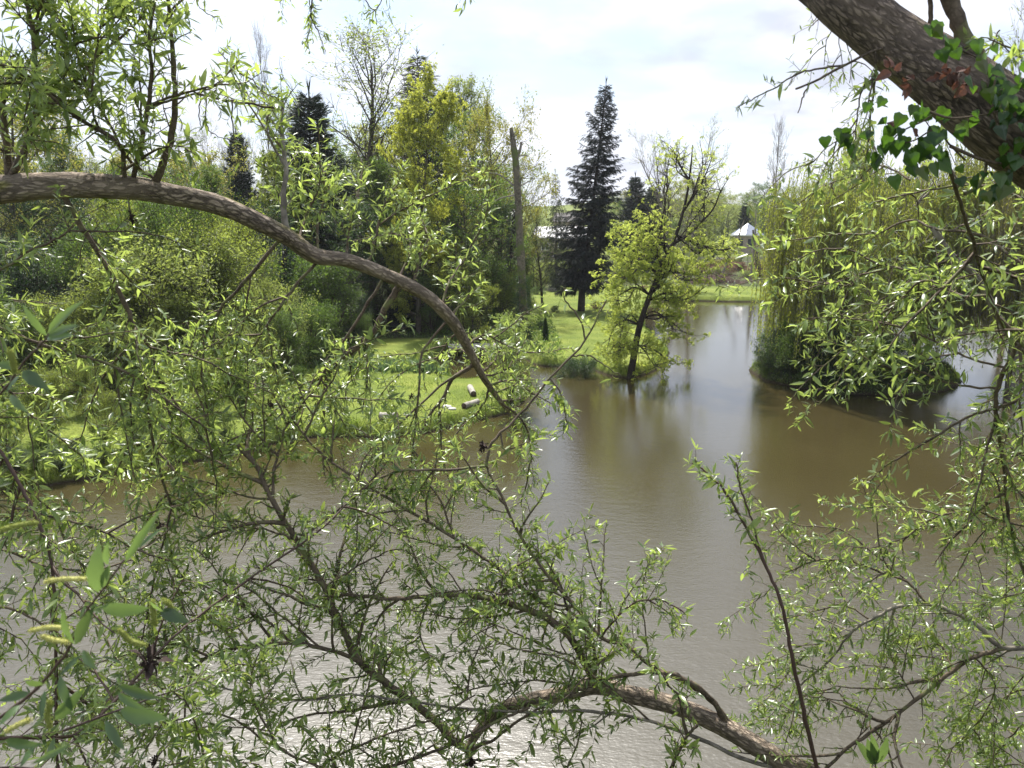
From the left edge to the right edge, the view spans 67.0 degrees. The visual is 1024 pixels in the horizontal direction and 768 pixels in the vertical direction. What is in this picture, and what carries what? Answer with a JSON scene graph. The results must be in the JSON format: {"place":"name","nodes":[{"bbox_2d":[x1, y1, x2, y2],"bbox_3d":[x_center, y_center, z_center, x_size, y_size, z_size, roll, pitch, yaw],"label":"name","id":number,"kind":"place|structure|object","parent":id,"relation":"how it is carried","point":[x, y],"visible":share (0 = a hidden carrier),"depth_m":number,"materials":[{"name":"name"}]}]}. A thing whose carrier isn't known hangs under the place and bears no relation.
{"place":"outdoors","nodes":[
{"label":"outdoors","id":0,"kind":"place"},
{"bbox_2d":[0,200,979,491],"bbox_3d":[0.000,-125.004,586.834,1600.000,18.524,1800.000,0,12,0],"label":"ground","id":1,"kind":"structure","parent":0,"point":[398,344],"depth_m":37.73,"materials":[{"name":"green plant"}]},
{"bbox_2d":[0,394,29,459],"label":"bush","id":2,"kind":"object","parent":1,"relation":"on","point":[23,426],"visible":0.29,"depth_m":24.44,"materials":[{"name":"green plant"}]},
{"bbox_2d":[0,269,38,385],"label":"bush","id":3,"kind":"object","parent":1,"relation":"on","point":[12,343],"visible":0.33,"depth_m":33.58,"materials":[{"name":"green plant"}]},
{"bbox_2d":[0,298,60,390],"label":"bush","id":4,"kind":"object","parent":1,"relation":"on","point":[30,366],"visible":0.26,"depth_m":34.09,"materials":[{"name":"green plant"}]},
{"bbox_2d":[0,199,67,343],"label":"broadleaf tree","id":5,"kind":"object","parent":1,"relation":"on","point":[23,209],"visible":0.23,"depth_m":43.60,"materials":[{"name":"green plant"}]},
{"bbox_2d":[8,362,75,440],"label":"bush","id":6,"kind":"object","parent":1,"relation":"on","point":[51,377],"visible":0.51,"depth_m":26.59,"materials":[{"name":"green plant"}]},
{"bbox_2d":[0,237,83,360],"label":"bush","id":7,"kind":"object","parent":1,"relation":"on","point":[13,274],"visible":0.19,"depth_m":39.89,"materials":[{"name":"green plant"}]},
{"bbox_2d":[0,222,87,366],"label":"bush","id":8,"kind":"object","parent":1,"relation":"on","point":[30,287],"visible":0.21,"depth_m":39.15,"materials":[{"name":"green plant"}]},
{"bbox_2d":[0,44,96,272],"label":"broadleaf tree","id":9,"kind":"object","parent":1,"relation":"on","point":[29,157],"visible":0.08,"depth_m":47.28,"materials":[{"name":"green plant"}]},
{"bbox_2d":[0,84,103,282],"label":"broadleaf tree","id":10,"kind":"object","parent":1,"relation":"on","point":[52,157],"visible":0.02,"depth_m":59.28,"materials":[{"name":"green plant"}]},
{"bbox_2d":[16,281,101,392],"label":"bush","id":11,"kind":"object","parent":1,"relation":"on","point":[47,316],"visible":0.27,"depth_m":33.67,"materials":[{"name":"green plant"}]},
{"bbox_2d":[34,126,97,299],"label":"broadleaf tree","id":12,"kind":"object","parent":1,"relation":"on","point":[62,168],"visible":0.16,"depth_m":56.81,"materials":[{"name":"green plant"}]},
{"bbox_2d":[16,165,116,307],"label":"broadleaf tree","id":13,"kind":"object","parent":1,"relation":"on","point":[65,207],"visible":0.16,"depth_m":45.90,"materials":[{"name":"green plant"}]},
{"bbox_2d":[26,213,133,361],"bbox_3d":[-20.668,-4.212,37.738,5.114,8.768,5.269,-2,12,-9],"label":"bush","id":14,"kind":"object","parent":1,"relation":"on","point":[67,255],"visible":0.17,"depth_m":36.92,"materials":[{"name":"green plant"}]},
{"bbox_2d":[55,358,109,414],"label":"bush","id":15,"kind":"object","parent":1,"relation":"on","point":[82,378],"visible":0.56,"depth_m":30.05,"materials":[{"name":"green plant"}]},
{"bbox_2d":[74,386,124,447],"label":"bush","id":16,"kind":"object","parent":1,"relation":"on","point":[106,401],"visible":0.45,"depth_m":25.71,"materials":[{"name":"green plant"}]},
{"bbox_2d":[56,314,156,399],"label":"bush","id":17,"kind":"object","parent":1,"relation":"on","point":[97,347],"visible":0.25,"depth_m":32.74,"materials":[{"name":"green plant"}]},
{"bbox_2d":[57,247,192,381],"bbox_3d":[-17.252,-2.834,34.971,6.112,7.040,5.932,6,13,26],"label":"bush","id":18,"kind":"object","parent":1,"relation":"on","point":[146,305],"visible":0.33,"depth_m":34.08,"materials":[{"name":"green plant"}]},
{"bbox_2d":[80,198,176,348],"bbox_3d":[-18.663,-5.176,38.730,5.602,10.488,5.438,-3,12,-16],"label":"bush","id":19,"kind":"object","parent":1,"relation":"on","point":[125,203],"visible":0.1,"depth_m":37.77,"materials":[{"name":"green plant"}]},
{"bbox_2d":[93,164,206,257],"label":"broadleaf tree","id":20,"kind":"object","parent":1,"relation":"on","point":[139,174],"visible":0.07,"depth_m":47.59,"materials":[{"name":"green plant"}]},
{"bbox_2d":[124,322,176,400],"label":"bush","id":21,"kind":"object","parent":1,"relation":"on","point":[151,341],"visible":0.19,"depth_m":32.32,"materials":[{"name":"green plant"}]},
{"bbox_2d":[93,163,229,351],"bbox_3d":[-16.651,-5.250,37.576,5.771,11.130,5.946,6,13,25],"label":"bush","id":22,"kind":"object","parent":1,"relation":"on","point":[152,217],"visible":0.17,"depth_m":36.60,"materials":[{"name":"green plant"}]},
{"bbox_2d":[41,218,297,400],"bbox_3d":[-15.689,-2.843,36.330,9.994,9.793,10.514,5,13,21],"label":"bush","id":23,"kind":"object","parent":1,"relation":"on","point":[170,262],"visible":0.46,"depth_m":34.10,"materials":[{"name":"green plant"}]},
{"bbox_2d":[129,109,218,222],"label":"bare tree","id":24,"kind":"object","parent":1,"relation":"on","point":[182,150],"visible":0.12,"depth_m":84.06,"materials":[{"name":"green plant"}]},
{"bbox_2d":[147,287,230,390],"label":"bush","id":25,"kind":"object","parent":1,"relation":"on","point":[194,319],"visible":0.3,"depth_m":33.85,"materials":[{"name":"green plant"}]},
{"bbox_2d":[176,163,234,241],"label":"broadleaf tree","id":26,"kind":"object","parent":1,"relation":"on","point":[215,178],"visible":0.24,"depth_m":51.50,"materials":[{"name":"green plant"}]},
{"bbox_2d":[176,353,234,412],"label":"bush","id":27,"kind":"object","parent":1,"relation":"on","point":[210,375],"visible":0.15,"depth_m":30.48,"materials":[{"name":"green plant"}]},
{"bbox_2d":[153,141,274,247],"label":"broadleaf tree","id":28,"kind":"object","parent":1,"relation":"on","point":[210,160],"visible":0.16,"depth_m":58.62,"materials":[{"name":"green plant"}]},
{"bbox_2d":[147,208,286,359],"bbox_3d":[-14.094,-4.104,37.002,6.442,8.730,6.252,-9,15,-35],"label":"bush","id":29,"kind":"object","parent":1,"relation":"on","point":[192,238],"visible":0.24,"depth_m":36.15,"materials":[{"name":"green plant"}]},
{"bbox_2d":[185,189,276,339],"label":"broadleaf tree","id":30,"kind":"object","parent":1,"relation":"on","point":[237,227],"visible":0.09,"depth_m":39.95,"materials":[{"name":"green plant"}]},
{"bbox_2d":[190,315,277,395],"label":"bush","id":31,"kind":"object","parent":1,"relation":"on","point":[222,333],"visible":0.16,"depth_m":34.12,"materials":[{"name":"green plant"}]},
{"bbox_2d":[220,358,259,410],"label":"bush","id":32,"kind":"object","parent":1,"relation":"on","point":[241,398],"visible":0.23,"depth_m":31.03,"materials":[{"name":"green plant"}]},
{"bbox_2d":[220,124,266,278],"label":"yew tree","id":33,"kind":"object","parent":1,"relation":"on","point":[243,182],"visible":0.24,"depth_m":67.06,"materials":[{"name":"green plant"}]},
{"bbox_2d":[192,260,320,378],"bbox_3d":[-12.897,-2.510,38.191,6.674,7.085,7.022,3,12,12],"label":"bush","id":34,"kind":"object","parent":1,"relation":"on","point":[263,286],"visible":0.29,"depth_m":37.53,"materials":[{"name":"green plant"}]},
{"bbox_2d":[213,188,299,322],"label":"broadleaf tree","id":35,"kind":"object","parent":1,"relation":"on","point":[272,213],"visible":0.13,"depth_m":49.34,"materials":[{"name":"green plant"}]},
{"bbox_2d":[247,16,277,236],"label":"bare tree","id":36,"kind":"object","parent":1,"relation":"on","point":[264,79],"visible":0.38,"depth_m":65.37,"materials":[{"name":"grey plant"}]},
{"bbox_2d":[252,302,306,383],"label":"bush","id":37,"kind":"object","parent":1,"relation":"on","point":[283,328],"visible":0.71,"depth_m":36.07,"materials":[{"name":"green plant"}]},
{"bbox_2d":[2,311,564,388],"bbox_3d":[-18.525,-2.651,48.019,43.320,0.866,29.317,0,12,0],"label":"ground cover","id":38,"kind":"object","parent":1,"relation":"on","point":[533,332],"visible":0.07,"depth_m":50.88,"materials":[{"name":"green plant"}]},
{"bbox_2d":[250,134,319,296],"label":"maple tree","id":39,"kind":"object","parent":1,"relation":"on","point":[270,158],"visible":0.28,"depth_m":51.96,"materials":[{"name":"green plant"}]},
{"bbox_2d":[270,241,299,303],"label":"ivy clad tree","id":40,"kind":"object","parent":1,"relation":"on","point":[285,254],"visible":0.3,"depth_m":43.39,"materials":[{"name":"green plant"}]},
{"bbox_2d":[0,0,580,767],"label":"willow tree","id":41,"kind":"object","parent":1,"relation":"on","point":[42,102],"visible":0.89,"depth_m":4.00,"materials":[{"name":"green plant"}]},
{"bbox_2d":[244,242,358,359],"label":"bush","id":42,"kind":"object","parent":1,"relation":"on","point":[302,268],"visible":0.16,"depth_m":44.19,"materials":[{"name":"green plant"}]},
{"bbox_2d":[263,296,351,370],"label":"bush","id":43,"kind":"object","parent":1,"relation":"on","point":[327,313],"visible":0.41,"depth_m":39.90,"materials":[{"name":"green plant"}]},
{"bbox_2d":[255,76,367,316],"bbox_3d":[-14.713,-12.682,56.627,8.796,18.783,8.528,-5,13,-24],"label":"yew tree","id":44,"kind":"object","parent":1,"relation":"on","point":[314,105],"visible":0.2,"depth_m":54.88,"materials":[{"name":"green plant"}]},
{"bbox_2d":[286,246,368,348],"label":"bush","id":45,"kind":"object","parent":1,"relation":"on","point":[341,288],"visible":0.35,"depth_m":45.35,"materials":[{"name":"green plant"}]},
{"bbox_2d":[292,193,393,333],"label":"broadleaf tree","id":46,"kind":"object","parent":1,"relation":"on","point":[372,226],"visible":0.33,"depth_m":50.85,"materials":[{"name":"green plant"}]},
{"bbox_2d":[330,287,372,343],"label":"bush","id":47,"kind":"object","parent":1,"relation":"on","point":[355,331],"visible":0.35,"depth_m":47.84,"materials":[{"name":"green plant"}]},
{"bbox_2d":[323,121,396,283],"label":"broadleaf tree","id":48,"kind":"object","parent":1,"relation":"on","point":[345,155],"visible":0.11,"depth_m":67.74,"materials":[{"name":"green plant"}]},
{"bbox_2d":[348,310,373,352],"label":"bush","id":49,"kind":"object","parent":1,"relation":"on","point":[365,327],"visible":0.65,"depth_m":44.25,"materials":[{"name":"green plant"}]},
{"bbox_2d":[254,8,474,307],"bbox_3d":[-12.222,-16.899,61.087,14.013,23.586,16.538,8,14,32],"label":"broadleaf tree","id":50,"kind":"object","parent":1,"relation":"on","point":[371,124],"visible":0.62,"depth_m":59.27,"materials":[{"name":"green plant"}]},
{"bbox_2d":[339,122,412,260],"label":"broadleaf tree","id":51,"kind":"object","parent":1,"relation":"on","point":[375,137],"visible":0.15,"depth_m":67.43,"materials":[{"name":"green plant"}]},
{"bbox_2d":[353,155,399,325],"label":"broadleaf tree","id":52,"kind":"object","parent":1,"relation":"on","point":[381,175],"visible":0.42,"depth_m":53.58,"materials":[{"name":"green plant"}]},
{"bbox_2d":[349,241,413,327],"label":"bush","id":53,"kind":"object","parent":1,"relation":"on","point":[376,308],"visible":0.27,"depth_m":54.55,"materials":[{"name":"green plant"}]},
{"bbox_2d":[307,355,455,374],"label":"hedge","id":54,"kind":"object","parent":1,"relation":"on","point":[428,367],"visible":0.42,"depth_m":39.14,"materials":[{"name":"green plant"}]},
{"bbox_2d":[386,287,415,332],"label":"yew tree","id":55,"kind":"object","parent":1,"relation":"on","point":[394,323],"visible":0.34,"depth_m":52.81,"materials":[{"name":"green plant"}]},
{"bbox_2d":[0,280,820,767],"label":"willow tree","id":56,"kind":"object","parent":1,"relation":"on","point":[678,704],"visible":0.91,"depth_m":4.59,"materials":[{"name":"green plant"}]},
{"bbox_2d":[376,206,452,307],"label":"broadleaf tree","id":57,"kind":"object","parent":1,"relation":"on","point":[390,222],"visible":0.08,"depth_m":54.63,"materials":[{"name":"green plant"}]},
{"bbox_2d":[364,60,469,333],"bbox_3d":[-5.957,-12.048,51.827,7.051,18.080,7.082,8,14,32],"label":"maple tree","id":58,"kind":"object","parent":1,"relation":"on","point":[440,102],"visible":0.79,"depth_m":50.54,"materials":[{"name":"green plant"}]},
{"bbox_2d":[401,265,452,333],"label":"bush","id":59,"kind":"object","parent":1,"relation":"on","point":[435,325],"visible":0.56,"depth_m":51.78,"materials":[{"name":"green plant"}]},
{"bbox_2d":[380,46,474,284],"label":"spruce tree","id":60,"kind":"object","parent":1,"relation":"on","point":[421,58],"visible":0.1,"depth_m":69.64,"materials":[{"name":"green plant"}]},
{"bbox_2d":[431,254,489,328],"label":"bush","id":61,"kind":"object","parent":1,"relation":"on","point":[452,306],"visible":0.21,"depth_m":52.38,"materials":[{"name":"green plant"}]},
{"bbox_2d":[376,106,549,302],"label":"broadleaf tree","id":62,"kind":"object","parent":1,"relation":"on","point":[454,127],"visible":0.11,"depth_m":67.14,"materials":[{"name":"green plant"}]},
{"bbox_2d":[400,163,536,322],"bbox_3d":[-2.994,-8.702,53.842,9.354,12.967,9.399,2,12,7],"label":"broadleaf tree","id":63,"kind":"object","parent":1,"relation":"on","point":[467,243],"visible":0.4,"depth_m":53.32,"materials":[{"name":"green plant"}]},
{"bbox_2d":[434,72,503,260],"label":"broadleaf tree","id":64,"kind":"object","parent":1,"relation":"on","point":[468,88],"visible":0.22,"depth_m":76.73,"materials":[{"name":"green plant"}]},
{"bbox_2d":[439,268,502,343],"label":"willow sapling","id":65,"kind":"object","parent":1,"relation":"on","point":[466,323],"visible":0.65,"depth_m":47.54,"materials":[{"name":"green plant"}]},
{"bbox_2d":[441,248,517,335],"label":"bush","id":66,"kind":"object","parent":1,"relation":"on","point":[494,310],"visible":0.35,"depth_m":53.21,"materials":[{"name":"green plant"}]},
{"bbox_2d":[483,265,518,330],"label":"bush","id":67,"kind":"object","parent":1,"relation":"on","point":[503,297],"visible":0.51,"depth_m":54.37,"materials":[{"name":"green plant"}]},
{"bbox_2d":[474,127,529,339],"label":"dead tree","id":68,"kind":"object","parent":1,"relation":"on","point":[516,155],"visible":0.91,"depth_m":48.05,"materials":[{"name":"grey wood"}]},
{"bbox_2d":[512,276,534,342],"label":"ivy","id":69,"kind":"object","parent":68,"relation":"attached to","point":[519,294],"visible":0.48,"depth_m":49.10,"materials":[{"name":"green plant"}]},
{"bbox_2d":[444,84,561,290],"bbox_3d":[-1.028,-13.758,59.743,9.250,17.982,9.295,-2,12,-9],"label":"broadleaf tree","id":70,"kind":"object","parent":1,"relation":"on","point":[479,122],"visible":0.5,"depth_m":59.35,"materials":[{"name":"green plant"}]},
{"bbox_2d":[467,196,542,318],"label":"broadleaf tree","id":71,"kind":"object","parent":1,"relation":"on","point":[497,218],"visible":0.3,"depth_m":56.30,"materials":[{"name":"green plant"}]},
{"bbox_2d":[484,307,537,404],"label":"willow sapling","id":72,"kind":"object","parent":1,"relation":"on","point":[503,335],"visible":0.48,"depth_m":32.21,"materials":[{"name":"green plant"}]},
{"bbox_2d":[499,210,522,315],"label":"ivy clad tree","id":73,"kind":"object","parent":1,"relation":"on","point":[513,231],"visible":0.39,"depth_m":55.03,"materials":[{"name":"green plant"}]},
{"bbox_2d":[488,149,553,302],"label":"broadleaf tree","id":74,"kind":"object","parent":1,"relation":"on","point":[521,165],"visible":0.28,"depth_m":67.05,"materials":[{"name":"green plant"}]},
{"bbox_2d":[523,200,559,309],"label":"broadleaf tree","id":75,"kind":"object","parent":1,"relation":"on","point":[538,269],"visible":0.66,"depth_m":65.56,"materials":[{"name":"green plant"}]},
{"bbox_2d":[537,168,569,290],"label":"conifer tree","id":76,"kind":"object","parent":1,"relation":"on","point":[556,218],"visible":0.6,"depth_m":83.38,"materials":[{"name":"green plant"}]},
{"bbox_2d":[548,356,600,379],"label":"shrub","id":77,"kind":"object","parent":1,"relation":"on","point":[582,368],"visible":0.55,"depth_m":40.31,"materials":[{"name":"green plant"}]},
{"bbox_2d":[547,75,628,310],"bbox_3d":[6.226,-15.287,63.742,6.941,19.304,6.938,0,12,0],"label":"spruce tree","id":78,"kind":"object","parent":1,"relation":"on","point":[581,240],"visible":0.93,"depth_m":63.28,"materials":[{"name":"green plant"}]},
{"bbox_2d":[173,0,1023,767],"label":"willow tree","id":79,"kind":"object","parent":1,"relation":"on","point":[875,34],"visible":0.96,"depth_m":3.79,"materials":[{"name":"green plant"}]},
{"bbox_2d":[818,19,1023,204],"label":"ivy","id":80,"kind":"object","parent":79,"relation":"attached to","point":[1006,104],"visible":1,"depth_m":2.24,"materials":[{"name":"green plant"}]},
{"bbox_2d":[875,55,976,136],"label":"dead leaves","id":81,"kind":"object","parent":80,"relation":"attached to","point":[953,82],"visible":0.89,"depth_m":2.23,"materials":[{"name":"red plant"}]},
{"bbox_2d":[612,172,654,266],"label":"pine tree","id":82,"kind":"object","parent":1,"relation":"on","point":[630,205],"visible":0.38,"depth_m":108.62,"materials":[{"name":"green plant"}]},
{"bbox_2d":[637,187,667,263],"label":"pine tree","id":83,"kind":"object","parent":1,"relation":"on","point":[652,199],"visible":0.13,"depth_m":116.57,"materials":[{"name":"green plant"}]},
{"bbox_2d":[585,135,743,382],"bbox_3d":[7.716,-6.084,39.125,8.044,12.587,5.306,0,12,0],"label":"chestnut tree","id":84,"kind":"object","parent":1,"relation":"on","point":[620,348],"visible":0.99,"depth_m":38.66,"materials":[{"name":"green plant"}]},
{"bbox_2d":[626,114,730,290],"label":"bare tree","id":85,"kind":"object","parent":1,"relation":"on","point":[660,193],"visible":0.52,"depth_m":82.87,"materials":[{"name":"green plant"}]},
{"bbox_2d":[671,186,714,262],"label":"broadleaf tree","id":86,"kind":"object","parent":1,"relation":"on","point":[686,212],"visible":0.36,"depth_m":118.48,"materials":[{"name":"green plant"}]},
{"bbox_2d":[660,176,739,244],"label":"broadleaf tree","id":87,"kind":"object","parent":1,"relation":"on","point":[683,189],"visible":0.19,"depth_m":144.08,"materials":[{"name":"green plant"}]},
{"bbox_2d":[688,187,722,257],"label":"broadleaf tree","id":88,"kind":"object","parent":1,"relation":"on","point":[709,232],"visible":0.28,"depth_m":121.83,"materials":[{"name":"green plant"}]},
{"bbox_2d":[678,267,751,284],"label":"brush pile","id":89,"kind":"object","parent":1,"relation":"on","point":[727,277],"visible":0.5,"depth_m":90.77,"materials":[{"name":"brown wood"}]},
{"bbox_2d":[706,204,753,245],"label":"broadleaf tree","id":90,"kind":"object","parent":1,"relation":"on","point":[733,207],"visible":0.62,"depth_m":156.60,"materials":[{"name":"green plant"}]},
{"bbox_2d":[730,223,763,253],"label":"pavilion","id":91,"kind":"structure","parent":1,"relation":"on","point":[746,236],"depth_m":137.75,"materials":[{"name":"stone"}]},
{"bbox_2d":[683,438,818,767],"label":"willow shoot","id":92,"kind":"object","parent":1,"relation":"on","point":[751,526],"visible":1,"depth_m":3.62,"materials":[{"name":"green plant"}]},
{"bbox_2d":[763,113,792,272],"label":"bare tree","id":93,"kind":"object","parent":1,"relation":"on","point":[778,149],"visible":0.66,"depth_m":88.96,"materials":[{"name":"grey plant"}]},
{"bbox_2d":[750,329,817,383],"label":"bush","id":94,"kind":"object","parent":1,"relation":"on","point":[784,370],"visible":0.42,"depth_m":38.50,"materials":[{"name":"green plant"}]},
{"bbox_2d":[758,318,848,387],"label":"bush","id":95,"kind":"object","parent":1,"relation":"on","point":[784,352],"visible":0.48,"depth_m":37.00,"materials":[{"name":"green plant"}]},
{"bbox_2d":[792,326,898,396],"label":"bush","id":96,"kind":"object","parent":1,"relation":"on","point":[834,360],"visible":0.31,"depth_m":35.98,"materials":[{"name":"green plant"}]},
{"bbox_2d":[829,328,911,396],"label":"bush","id":97,"kind":"object","parent":1,"relation":"on","point":[887,343],"visible":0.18,"depth_m":35.52,"materials":[{"name":"green plant"}]},
{"bbox_2d":[856,734,888,767],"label":"willow shoot","id":98,"kind":"object","parent":1,"relation":"on","point":[873,754],"visible":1,"depth_m":2.93,"materials":[{"name":"green plant"}]},
{"bbox_2d":[749,115,1010,376],"bbox_3d":[17.227,-6.880,38.533,10.979,13.293,10.442,-6,13,-25],"label":"weeping willow","id":99,"kind":"object","parent":1,"relation":"on","point":[795,310],"visible":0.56,"depth_m":36.41,"materials":[{"name":"green plant"}]},
{"bbox_2d":[869,337,931,390],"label":"bush","id":100,"kind":"object","parent":1,"relation":"on","point":[914,378],"visible":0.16,"depth_m":35.94,"materials":[{"name":"green plant"}]},
{"bbox_2d":[859,135,1023,359],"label":"weeping willow","id":101,"kind":"object","parent":1,"relation":"on","point":[957,157],"visible":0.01,"depth_m":38.02,"materials":[{"name":"green plant"}]},
{"bbox_2d":[898,160,1023,389],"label":"weeping willow","id":102,"kind":"object","parent":1,"relation":"on","point":[998,257],"visible":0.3,"depth_m":35.47,"materials":[{"name":"green plant"}]},
{"bbox_2d":[0,301,1023,767],"bbox_3d":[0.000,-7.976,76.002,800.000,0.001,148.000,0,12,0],"label":"water","id":103,"kind":"structure","parent":0,"point":[618,457],"depth_m":19.29,"materials":[{"name":"brown liquid"}]},
{"bbox_2d":[0,0,1023,208],"label":"sky","id":104,"kind":"structure","parent":0,"point":[678,65],"materials":[{"name":"white"}]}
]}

